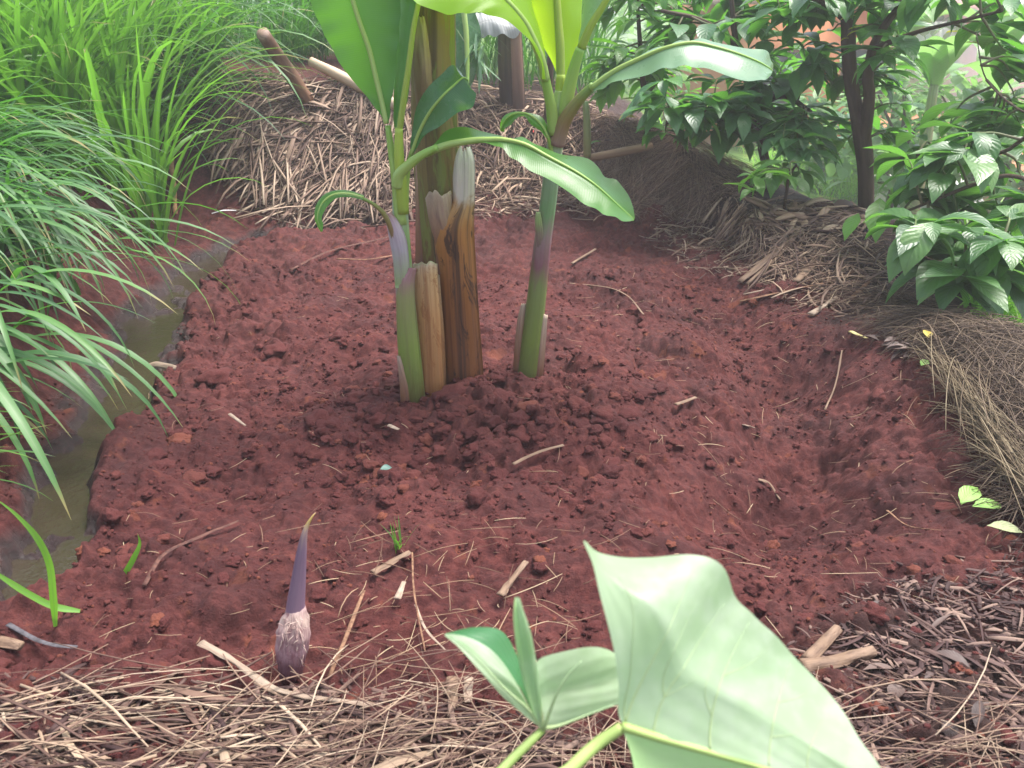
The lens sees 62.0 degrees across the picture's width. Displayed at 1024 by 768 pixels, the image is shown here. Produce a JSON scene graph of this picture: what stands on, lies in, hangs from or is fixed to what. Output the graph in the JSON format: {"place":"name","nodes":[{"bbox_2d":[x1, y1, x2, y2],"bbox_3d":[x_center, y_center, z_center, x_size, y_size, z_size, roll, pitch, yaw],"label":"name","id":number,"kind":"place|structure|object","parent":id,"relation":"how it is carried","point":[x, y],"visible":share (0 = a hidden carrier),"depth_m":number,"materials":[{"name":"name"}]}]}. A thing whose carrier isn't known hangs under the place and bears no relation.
{"place":"outdoors","nodes":[
{"label":"outdoors","id":0,"kind":"place"},
{"bbox_2d":[1,252,226,599],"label":"ditch water","id":1,"kind":"structure","parent":0,"point":[147,340],"depth_m":3.22,"materials":[{"name":"liquid"}]},
{"bbox_2d":[149,361,176,369],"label":"cane strip","id":2,"kind":"object","parent":1,"relation":"on","point":[155,364],"visible":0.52,"depth_m":3.83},
{"bbox_2d":[19,0,661,12],"label":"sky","id":3,"kind":"structure","parent":0,"point":[267,0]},
{"bbox_2d":[10,0,718,100],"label":"tall grass","id":4,"kind":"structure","parent":0,"point":[526,59],"depth_m":7.96,"materials":[{"name":"plant"}]},
{"bbox_2d":[0,8,1023,767],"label":"ground","id":5,"kind":"structure","parent":0,"point":[504,244],"depth_m":3.00,"materials":[{"name":"soil"}]},
{"bbox_2d":[0,636,24,650],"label":"wood piece","id":6,"kind":"object","parent":5,"relation":"on","point":[9,643],"visible":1,"depth_m":2.05,"materials":[{"name":"wood"}]},
{"bbox_2d":[0,381,54,500],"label":"grass clump","id":7,"kind":"object","parent":5,"relation":"on","point":[11,451],"visible":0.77,"depth_m":2.76,"materials":[{"name":"plant"}]},
{"bbox_2d":[0,129,55,178],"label":"undergrowth","id":8,"kind":"object","parent":5,"relation":"on","point":[21,152],"visible":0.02,"depth_m":5.18,"materials":[{"name":"green plant"}]},
{"bbox_2d":[0,501,79,626],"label":"grass sprig","id":9,"kind":"object","parent":5,"relation":"on","point":[53,605],"depth_m":2.06,"materials":[{"name":"plant"}]},
{"bbox_2d":[5,622,77,647],"bbox_3d":[-1.159,0.622,2.088,0.219,0.014,0.033,8,25,18],"label":"stick","id":10,"kind":"object","parent":5,"relation":"on","point":[13,627],"visible":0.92,"depth_m":2.08,"materials":[{"name":"wood"}]},
{"bbox_2d":[0,13,120,165],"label":"grass clump","id":11,"kind":"object","parent":5,"relation":"on","point":[32,102],"visible":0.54,"depth_m":4.70,"materials":[{"name":"plant"}]},
{"bbox_2d":[0,48,174,229],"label":"grass clump","id":12,"kind":"object","parent":5,"relation":"on","point":[16,142],"visible":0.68,"depth_m":4.37,"materials":[{"name":"plant"}]},
{"bbox_2d":[0,250,182,518],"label":"grass clump","id":13,"kind":"object","parent":5,"relation":"on","point":[11,356],"visible":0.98,"depth_m":2.98,"materials":[{"name":"plant"}]},
{"bbox_2d":[0,130,252,348],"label":"grass clump","id":14,"kind":"object","parent":5,"relation":"on","point":[16,231],"visible":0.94,"depth_m":3.70,"materials":[{"name":"plant"}]},
{"bbox_2d":[123,535,140,574],"bbox_3d":[-1.099,0.521,2.361,0.186,0.268,0.010,3,24,6],"label":"grass strand","id":15,"kind":"object","parent":5,"relation":"on","point":[130,563],"depth_m":2.34},
{"bbox_2d":[0,0,329,246],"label":"grass clump","id":16,"kind":"object","parent":5,"relation":"on","point":[96,58],"visible":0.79,"depth_m":5.29,"materials":[{"name":"plant"}]},
{"bbox_2d":[169,157,177,213],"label":"dead stalk","id":17,"kind":"object","parent":5,"relation":"on","point":[171,168],"visible":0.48,"depth_m":6.34,"materials":[{"name":"plant"}]},
{"bbox_2d":[142,520,238,585],"bbox_3d":[-0.942,0.473,2.459,0.075,0.010,0.357,12,27,25],"label":"root","id":18,"kind":"object","parent":5,"relation":"on","point":[153,568],"visible":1,"depth_m":2.45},
{"bbox_2d":[194,367,232,388],"bbox_3d":[-1.244,-0.019,3.575,0.179,0.101,0.113,-21,32,-39],"label":"soil clod","id":19,"kind":"object","parent":5,"relation":"on","point":[211,378],"visible":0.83,"depth_m":3.53,"materials":[{"name":"soil"}]},
{"bbox_2d":[106,0,333,165],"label":"grass clump","id":20,"kind":"object","parent":5,"relation":"on","point":[189,56],"visible":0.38,"depth_m":6.33,"materials":[{"name":"plant"}]},
{"bbox_2d":[228,413,245,425],"bbox_3d":[-1.024,0.133,3.178,0.014,0.009,0.141,-20,31,-37],"label":"straw piece","id":21,"kind":"object","parent":5,"relation":"on","point":[235,418],"visible":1,"depth_m":3.18,"materials":[{"name":"plant"}]},
{"bbox_2d":[263,341,286,358],"bbox_3d":[-1.063,-0.157,3.841,0.113,0.067,0.123,-6,25,-13],"label":"soil clod","id":22,"kind":"object","parent":5,"relation":"on","point":[278,349],"visible":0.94,"depth_m":3.80,"materials":[{"name":"soil"}]},
{"bbox_2d":[274,512,315,684],"bbox_3d":[-0.498,0.502,1.958,0.113,0.419,0.105,0,24,0],"label":"banana shoot","id":23,"kind":"object","parent":5,"relation":"on","point":[293,632],"visible":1,"depth_m":1.95,"materials":[{"name":"plant"}]},
{"bbox_2d":[181,66,415,230],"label":"straw mulch","id":24,"kind":"object","parent":5,"relation":"on","point":[281,159],"visible":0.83,"depth_m":6.47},
{"bbox_2d":[256,27,313,104],"bbox_3d":[-1.705,-2.371,6.401,0.130,0.578,0.517,11,26,24],"label":"pole","id":25,"kind":"object","parent":24,"relation":"on","point":[265,37],"visible":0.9,"depth_m":6.36,"materials":[{"name":"wood"}]},
{"bbox_2d":[308,57,407,110],"bbox_3d":[-1.227,-2.374,6.790,0.804,0.424,0.098,4,24,10],"label":"bamboo pole","id":26,"kind":"object","parent":24,"relation":"on","point":[339,75],"visible":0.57,"depth_m":6.75,"materials":[{"name":"wood"}]},
{"bbox_2d":[303,408,335,427],"bbox_3d":[-0.712,0.132,3.156,0.124,0.093,0.130,0,24,0],"label":"soil clod","id":27,"kind":"object","parent":5,"relation":"on","point":[313,417],"visible":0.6,"depth_m":3.12,"materials":[{"name":"soil"}]},
{"bbox_2d":[289,236,388,269],"bbox_3d":[-1.095,-0.845,5.412,0.119,0.018,0.974,14,27,28],"label":"twig","id":28,"kind":"object","parent":5,"relation":"on","point":[306,261],"visible":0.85,"depth_m":5.40,"materials":[{"name":"wood"}]},
{"bbox_2d":[327,590,364,676],"bbox_3d":[-0.407,0.610,2.108,0.013,0.024,0.339,2,24,4],"label":"stick","id":29,"kind":"object","parent":5,"relation":"on","point":[345,638],"visible":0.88,"depth_m":2.11,"materials":[{"name":"wood"}]},
{"bbox_2d":[216,0,504,62],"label":"grass clump","id":30,"kind":"object","parent":5,"relation":"on","point":[299,41],"visible":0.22,"depth_m":7.53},
{"bbox_2d":[336,255,391,259],"bbox_3d":[-0.901,-0.774,5.246,0.352,0.009,0.063,-6,25,-12],"label":"root","id":31,"kind":"object","parent":5,"relation":"on","point":[360,259],"visible":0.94,"depth_m":5.22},
{"bbox_2d":[364,412,385,428],"bbox_3d":[-0.498,0.129,3.111,0.087,0.065,0.091,0,24,0],"label":"soil clod","id":32,"kind":"object","parent":5,"relation":"on","point":[376,420],"visible":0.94,"depth_m":3.08,"materials":[{"name":"soil"}]},
{"bbox_2d":[381,464,391,469],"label":"fallen leaf","id":33,"kind":"object","parent":5,"relation":"on","point":[385,467],"visible":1,"depth_m":2.77,"materials":[{"name":"plant"}]},
{"bbox_2d":[370,550,410,573],"bbox_3d":[-0.334,0.496,2.368,0.128,0.014,0.027,-20,31,-38],"label":"bark strip","id":34,"kind":"object","parent":5,"relation":"on","point":[392,561],"visible":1,"depth_m":2.36,"materials":[{"name":"wood"}]},
{"bbox_2d":[387,424,399,429],"bbox_3d":[-0.425,0.154,3.057,0.049,0.009,0.019,14,28,29],"label":"wood chip","id":35,"kind":"object","parent":5,"relation":"on","point":[393,426],"visible":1,"depth_m":3.06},
{"bbox_2d":[379,516,418,553],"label":"grass tuft","id":36,"kind":"object","parent":5,"relation":"on","point":[396,541],"visible":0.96,"depth_m":2.44,"materials":[{"name":"plant"}]},
{"bbox_2d":[394,581,405,599],"bbox_3d":[-0.295,0.546,2.259,0.019,0.007,0.070,3,24,7],"label":"wood chip","id":37,"kind":"object","parent":5,"relation":"on","point":[398,594],"visible":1,"depth_m":2.25,"materials":[{"name":"wood"}]},
{"bbox_2d":[411,552,425,650],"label":"twig","id":38,"kind":"object","parent":5,"relation":"on","point":[415,598],"visible":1,"depth_m":2.23,"materials":[{"name":"wood"}]},
{"bbox_2d":[412,261,445,396],"bbox_3d":[-0.317,-0.182,3.291,0.115,0.630,0.152,0,24,0],"label":"banana stub","id":39,"kind":"object","parent":5,"relation":"on","point":[429,308],"visible":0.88,"depth_m":3.21,"materials":[{"name":"plant"}]},
{"bbox_2d":[414,604,445,649],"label":"twig","id":40,"kind":"object","parent":5,"relation":"on","point":[427,631],"visible":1,"depth_m":2.12,"materials":[{"name":"wood"}]},
{"bbox_2d":[411,6,483,383],"bbox_3d":[-0.243,-0.897,3.086,0.263,2.179,0.236,0,24,0],"label":"banana plant","id":41,"kind":"object","parent":5,"relation":"on","point":[445,206],"visible":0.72,"depth_m":3.11,"materials":[{"name":"brown plant"}]},
{"bbox_2d":[431,382,473,400],"bbox_3d":[-0.212,0.053,3.257,0.215,0.149,0.149,-18,29,-34],"label":"soil clod","id":42,"kind":"object","parent":5,"relation":"on","point":[458,387],"visible":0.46,"depth_m":3.20,"materials":[{"name":"soil"}]},
{"bbox_2d":[446,676,458,707],"bbox_3d":[-0.132,0.686,1.900,0.028,0.020,0.105,-3,24,-6],"label":"bark strip","id":43,"kind":"object","parent":5,"relation":"on","point":[453,688],"visible":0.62,"depth_m":1.90,"materials":[{"name":"wood"}]},
{"bbox_2d":[463,676,473,702],"bbox_3d":[-0.099,0.685,1.908,0.024,0.016,0.088,0,24,0],"label":"bark strip","id":44,"kind":"object","parent":5,"relation":"on","point":[470,687],"visible":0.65,"depth_m":1.91,"materials":[{"name":"wood"}]},
{"bbox_2d":[310,0,634,402],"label":"banana sucker","id":45,"kind":"object","parent":5,"relation":"on","point":[371,42],"visible":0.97,"depth_m":2.84,"materials":[{"name":"green plant"}]},
{"bbox_2d":[456,12,525,111],"bbox_3d":[-0.140,-2.643,7.033,0.723,0.908,0.394,-16,29,-32],"label":"banana plant","id":46,"kind":"object","parent":5,"relation":"on","point":[471,52],"visible":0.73,"depth_m":6.94,"materials":[{"name":"green plant"}]},
{"bbox_2d":[385,74,613,221],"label":"straw mulch","id":47,"kind":"object","parent":5,"relation":"on","point":[503,153],"visible":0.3,"depth_m":6.95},
{"bbox_2d":[493,388,517,402],"bbox_3d":[-0.055,0.065,3.209,0.157,0.081,0.141,0,24,0],"label":"soil clod","id":48,"kind":"object","parent":5,"relation":"on","point":[503,394],"visible":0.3,"depth_m":3.19,"materials":[{"name":"soil"}]},
{"bbox_2d":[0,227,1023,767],"bbox_3d":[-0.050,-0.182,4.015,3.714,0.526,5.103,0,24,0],"label":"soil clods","id":49,"kind":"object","parent":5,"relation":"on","point":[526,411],"visible":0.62,"depth_m":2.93,"materials":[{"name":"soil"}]},
{"bbox_2d":[0,538,1023,767],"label":"wood chips","id":50,"kind":"object","parent":5,"relation":"on","point":[1003,635],"visible":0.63,"depth_m":1.90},
{"bbox_2d":[800,625,841,657],"bbox_3d":[0.748,0.625,2.047,0.035,0.034,0.177,21,32,39],"label":"wood piece","id":51,"kind":"object","parent":50,"relation":"on","point":[821,644],"visible":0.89,"depth_m":2.04,"materials":[{"name":"wood"}]},
{"bbox_2d":[798,645,876,672],"bbox_3d":[0.766,0.644,1.990,0.202,0.036,0.045,-7,25,-15],"label":"wood piece","id":52,"kind":"object","parent":50,"relation":"on","point":[847,658],"visible":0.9,"depth_m":1.98,"materials":[{"name":"wood"}]},
{"bbox_2d":[0,630,1023,767],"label":"straw mulch","id":53,"kind":"object","parent":5,"relation":"on","point":[345,751],"visible":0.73,"depth_m":1.77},
{"bbox_2d":[197,640,372,706],"bbox_3d":[-0.549,0.677,1.955,0.538,0.061,0.068,13,27,27],"label":"stalk","id":54,"kind":"object","parent":53,"relation":"on","point":[219,652],"visible":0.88,"depth_m":1.96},
{"bbox_2d":[496,560,528,596],"bbox_3d":[0.005,0.525,2.306,0.026,0.016,0.153,12,27,26],"label":"bark strip","id":55,"kind":"object","parent":5,"relation":"on","point":[506,586],"visible":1,"depth_m":2.29,"materials":[{"name":"wood"}]},
{"bbox_2d":[444,597,618,767],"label":"seedling","id":56,"kind":"object","parent":5,"relation":"on","point":[561,689],"visible":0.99,"depth_m":0.95,"materials":[{"name":"plant"}]},
{"bbox_2d":[512,444,563,464],"bbox_3d":[0.087,0.237,2.902,0.209,0.017,0.027,-15,28,-29],"label":"straw piece","id":57,"kind":"object","parent":5,"relation":"on","point":[530,455],"visible":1,"depth_m":2.90,"materials":[{"name":"plant"}]},
{"bbox_2d":[87,245,1001,686],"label":"litter","id":58,"kind":"object","parent":5,"relation":"on","point":[531,543],"visible":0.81,"depth_m":2.38,"materials":[{"name":"plant"}]},
{"bbox_2d":[543,54,553,122],"bbox_3d":[0.301,-2.557,6.962,0.088,0.902,0.074,0,24,0],"label":"thin trunk","id":59,"kind":"object","parent":5,"relation":"on","point":[550,65],"visible":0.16,"depth_m":6.94,"materials":[{"name":"green plant"}]},
{"bbox_2d":[175,0,963,96],"bbox_3d":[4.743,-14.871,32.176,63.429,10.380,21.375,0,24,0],"label":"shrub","id":60,"kind":"object","parent":5,"relation":"on","point":[932,32],"visible":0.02,"depth_m":25.92,"materials":[{"name":"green plant"}]},
{"bbox_2d":[570,248,595,263],"bbox_3d":[0.448,-0.797,5.299,0.023,0.015,0.408,11,26,23],"label":"straw piece","id":61,"kind":"object","parent":5,"relation":"on","point":[583,256],"visible":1,"depth_m":5.28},
{"bbox_2d":[582,101,601,157],"bbox_3d":[0.541,-1.877,6.290,0.252,0.408,0.072,3,24,6],"label":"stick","id":62,"kind":"object","parent":5,"relation":"on","point":[587,142],"visible":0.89,"depth_m":6.27,"materials":[{"name":"wood"}]},
{"bbox_2d":[414,0,772,377],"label":"banana sucker","id":63,"kind":"object","parent":5,"relation":"on","point":[560,31],"visible":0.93,"depth_m":2.98,"materials":[{"name":"green plant"}]},
{"bbox_2d":[570,283,643,314],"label":"twig","id":64,"kind":"object","parent":5,"relation":"on","point":[617,290],"visible":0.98,"depth_m":4.63,"materials":[{"name":"wood"}]},
{"bbox_2d":[602,456,620,464],"bbox_3d":[0.332,0.270,2.944,0.089,0.043,0.100,18,30,35],"label":"chip","id":65,"kind":"object","parent":5,"relation":"on","point":[614,460],"visible":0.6,"depth_m":2.92,"materials":[{"name":"soil"}]},
{"bbox_2d":[578,0,721,133],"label":"shrub","id":66,"kind":"object","parent":5,"relation":"on","point":[610,93],"visible":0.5,"depth_m":6.25,"materials":[{"name":"green plant"}]},
{"bbox_2d":[571,107,774,236],"bbox_3d":[2.828,-3.921,13.161,2.078,1.992,16.421,5,25,12],"label":"hay","id":67,"kind":"object","parent":5,"relation":"on","point":[668,181],"visible":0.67,"depth_m":6.33},
{"bbox_2d":[579,142,652,160],"bbox_3d":[0.785,-1.756,6.473,0.595,0.138,0.065,-6,25,-13],"label":"pole","id":68,"kind":"object","parent":67,"relation":"on","point":[620,152],"visible":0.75,"depth_m":6.46,"materials":[{"name":"wood"}]},
{"bbox_2d":[673,396,696,405],"bbox_3d":[0.671,0.064,3.289,0.128,0.015,0.021,-20,31,-37],"label":"wood chip","id":69,"kind":"object","parent":5,"relation":"on","point":[684,401],"visible":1,"depth_m":3.28,"materials":[{"name":"wood"}]},
{"bbox_2d":[561,541,879,767],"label":"taro plant","id":70,"kind":"object","parent":5,"relation":"on","point":[713,671],"visible":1,"depth_m":0.83,"materials":[{"name":"green plant"}]},
{"bbox_2d":[618,0,850,189],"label":"coffee bush","id":71,"kind":"object","parent":5,"relation":"on","point":[747,113],"visible":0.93,"depth_m":5.50,"materials":[{"name":"green plant"}]},
{"bbox_2d":[758,478,780,499],"bbox_3d":[0.927,0.375,3.061,0.096,0.054,0.031,20,31,37],"label":"stick","id":72,"kind":"object","parent":5,"relation":"on","point":[770,484],"visible":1,"depth_m":3.06,"materials":[{"name":"wood"}]},
{"bbox_2d":[655,0,893,149],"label":"earth house","id":73,"kind":"structure","parent":5,"relation":"on","point":[829,36],"depth_m":17.72,"materials":[{"name":"orange paint"}]},
{"bbox_2d":[752,48,806,149],"bbox_3d":[5.650,-6.026,18.091,0.900,2.050,0.085,0,24,0],"label":"door","id":74,"kind":"structure","parent":73,"relation":"in","point":[781,58],"depth_m":17.74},
{"bbox_2d":[837,46,893,100],"bbox_3d":[7.400,-6.506,17.877,1.000,1.100,0.085,0,24,0],"label":"window","id":75,"kind":"structure","parent":73,"relation":"in","point":[860,52],"depth_m":17.73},
{"bbox_2d":[634,185,915,316],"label":"straw mulch","id":76,"kind":"object","parent":5,"relation":"on","point":[793,215],"visible":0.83,"depth_m":5.08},
{"bbox_2d":[737,227,807,282],"bbox_3d":[1.562,-0.772,5.014,0.711,0.224,0.078,-21,31,-39],"label":"cane strip","id":77,"kind":"object","parent":76,"relation":"on","point":[755,268],"visible":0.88,"depth_m":4.89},
{"bbox_2d":[746,235,798,284],"bbox_3d":[1.550,-0.740,4.967,0.063,0.202,0.623,20,31,38],"label":"cane strip","id":78,"kind":"object","parent":76,"relation":"on","point":[752,279],"visible":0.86,"depth_m":4.88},
{"bbox_2d":[725,159,825,209],"bbox_3d":[1.659,-1.173,5.229,0.781,0.404,0.592,-22,32,-40],"label":"sapling","id":79,"kind":"object","parent":76,"relation":"on","point":[774,177],"visible":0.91,"depth_m":5.15,"materials":[{"name":"green plant"}]},
{"bbox_2d":[792,238,835,282],"bbox_3d":[1.710,-0.707,4.824,0.053,0.128,0.578,17,29,33],"label":"cane strip","id":80,"kind":"object","parent":76,"relation":"on","point":[799,277],"visible":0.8,"depth_m":4.75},
{"bbox_2d":[833,199,858,209],"bbox_3d":[2.144,-1.134,5.447,0.222,0.072,0.142,0,24,0],"label":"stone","id":81,"kind":"object","parent":76,"relation":"on","point":[838,202],"visible":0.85,"depth_m":5.46,"materials":[{"name":"stone"}]},
{"bbox_2d":[739,268,860,301],"bbox_3d":[1.600,-0.523,4.653,0.692,0.160,0.142,-4,24,-9],"label":"stick","id":82,"kind":"object","parent":5,"relation":"on","point":[851,272],"visible":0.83,"depth_m":4.63,"materials":[{"name":"wood"}]},
{"bbox_2d":[591,117,1022,767],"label":"leaf litter","id":83,"kind":"object","parent":5,"relation":"on","point":[901,689],"visible":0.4,"depth_m":2.00,"materials":[{"name":"plant"}]},
{"bbox_2d":[958,486,981,503],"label":"fallen leaf","id":84,"kind":"object","parent":83,"relation":"on","point":[965,493],"visible":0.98,"depth_m":2.60,"materials":[{"name":"plant"}]},
{"bbox_2d":[807,296,838,315],"bbox_3d":[1.609,-0.405,4.399,0.040,0.020,0.322,19,30,37],"label":"cane strip","id":85,"kind":"object","parent":5,"relation":"on","point":[814,312],"visible":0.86,"depth_m":4.35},
{"bbox_2d":[755,84,893,184],"bbox_3d":[5.331,-4.216,14.525,2.248,1.831,2.252,0,24,0],"label":"shrub","id":86,"kind":"object","parent":5,"relation":"on","point":[811,100],"visible":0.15,"depth_m":14.29,"materials":[{"name":"green plant"}]},
{"bbox_2d":[824,350,842,409],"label":"twig","id":87,"kind":"object","parent":5,"relation":"on","point":[825,408],"visible":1,"depth_m":3.66,"materials":[{"name":"wood"}]},
{"bbox_2d":[849,331,867,338],"bbox_3d":[1.547,-0.220,3.806,0.027,0.022,0.128,-4,24,-8],"label":"wood chip","id":88,"kind":"object","parent":5,"relation":"on","point":[853,332],"visible":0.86,"depth_m":3.81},
{"bbox_2d":[850,274,874,297],"bbox_3d":[1.885,-0.524,4.559,0.027,0.063,0.298,21,31,38],"label":"stick","id":89,"kind":"object","parent":5,"relation":"on","point":[865,284],"visible":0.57,"depth_m":4.54,"materials":[{"name":"wood"}]},
{"bbox_2d":[738,0,1023,208],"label":"coffee tree","id":90,"kind":"object","parent":5,"relation":"on","point":[855,82],"visible":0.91,"depth_m":5.23,"materials":[{"name":"green plant"}]},
{"bbox_2d":[816,68,970,207],"bbox_3d":[5.764,-3.576,12.561,2.704,2.187,2.202,0,24,0],"label":"shrub","id":91,"kind":"object","parent":5,"relation":"on","point":[844,171],"visible":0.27,"depth_m":12.47,"materials":[{"name":"green plant"}]},
{"bbox_2d":[856,0,968,183],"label":"banana plant","id":92,"kind":"object","parent":5,"relation":"on","point":[927,15],"visible":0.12,"depth_m":13.54,"materials":[{"name":"plant"}]},
{"bbox_2d":[886,510,940,530],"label":"twig","id":93,"kind":"object","parent":5,"relation":"on","point":[906,524],"visible":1,"depth_m":2.61,"materials":[{"name":"wood"}]},
{"bbox_2d":[839,275,1023,564],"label":"hay","id":94,"kind":"object","parent":5,"relation":"on","point":[985,342],"visible":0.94,"depth_m":3.29},
{"bbox_2d":[920,359,928,365],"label":"fallen leaf","id":95,"kind":"object","parent":94,"relation":"on","point":[921,363],"visible":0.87,"depth_m":3.37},
{"bbox_2d":[923,330,932,337],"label":"fallen leaf","id":96,"kind":"object","parent":94,"relation":"on","point":[926,332],"visible":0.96,"depth_m":3.47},
{"bbox_2d":[973,498,1000,508],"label":"fallen leaf","id":97,"kind":"object","parent":94,"relation":"on","point":[986,505],"visible":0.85,"depth_m":2.56,"materials":[{"name":"plant"}]},
{"bbox_2d":[858,12,1021,225],"bbox_3d":[4.863,-2.986,10.236,1.736,2.888,1.962,9,26,20],"label":"banana plant","id":98,"kind":"object","parent":5,"relation":"on","point":[940,66],"visible":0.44,"depth_m":9.82,"materials":[{"name":"plant"}]},
{"bbox_2d":[863,32,1023,319],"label":"coffee tree","id":99,"kind":"object","parent":5,"relation":"on","point":[945,250],"visible":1,"depth_m":4.03,"materials":[{"name":"green plant"}]},
{"bbox_2d":[842,198,891,242],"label":"leaf sprig","id":100,"kind":"object","parent":99,"relation":"attached to","point":[850,224],"visible":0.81,"depth_m":4.65,"materials":[{"name":"plant"}]},
{"bbox_2d":[882,66,1023,183],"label":"shrub","id":101,"kind":"object","parent":5,"relation":"on","point":[976,86],"visible":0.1,"depth_m":13.64,"materials":[{"name":"green plant"}]},
{"bbox_2d":[899,332,1023,517],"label":"hay","id":102,"kind":"object","parent":5,"relation":"on","point":[997,439],"visible":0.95,"depth_m":2.87,"materials":[{"name":"plant"}]},
{"bbox_2d":[905,0,1023,102],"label":"white house","id":103,"kind":"structure","parent":5,"relation":"on","point":[968,55],"depth_m":24.72,"materials":[{"name":"paint"}]},
{"bbox_2d":[926,95,1023,211],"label":"shrub","id":104,"kind":"object","parent":5,"relation":"on","point":[1008,164],"visible":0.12,"depth_m":12.13,"materials":[{"name":"green plant"}]},
{"bbox_2d":[927,1,1023,211],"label":"banana plant","id":105,"kind":"object","parent":5,"relation":"on","point":[1016,33],"visible":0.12,"depth_m":11.84,"materials":[{"name":"plant"}]},
{"bbox_2d":[987,520,1021,532],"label":"fallen leaf","id":106,"kind":"object","parent":5,"relation":"on","point":[1006,526],"visible":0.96,"depth_m":2.43,"materials":[{"name":"plant"}]},
{"bbox_2d":[643,109,743,152],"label":"grass","id":107,"kind":"structure","parent":0,"point":[661,122],"depth_m":20.32,"materials":[{"name":"plant"}]},
{"bbox_2d":[736,143,883,202],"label":"grass","id":108,"kind":"structure","parent":0,"point":[846,185],"depth_m":13.98,"materials":[{"name":"plant"}]},
{"bbox_2d":[874,175,983,208],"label":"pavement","id":109,"kind":"structure","parent":0,"point":[884,198],"depth_m":13.76,"materials":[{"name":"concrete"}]},
{"bbox_2d":[892,197,1023,325],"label":"grass","id":110,"kind":"structure","parent":0,"point":[1013,310],"depth_m":4.61,"materials":[{"name":"plant"}]}
]}

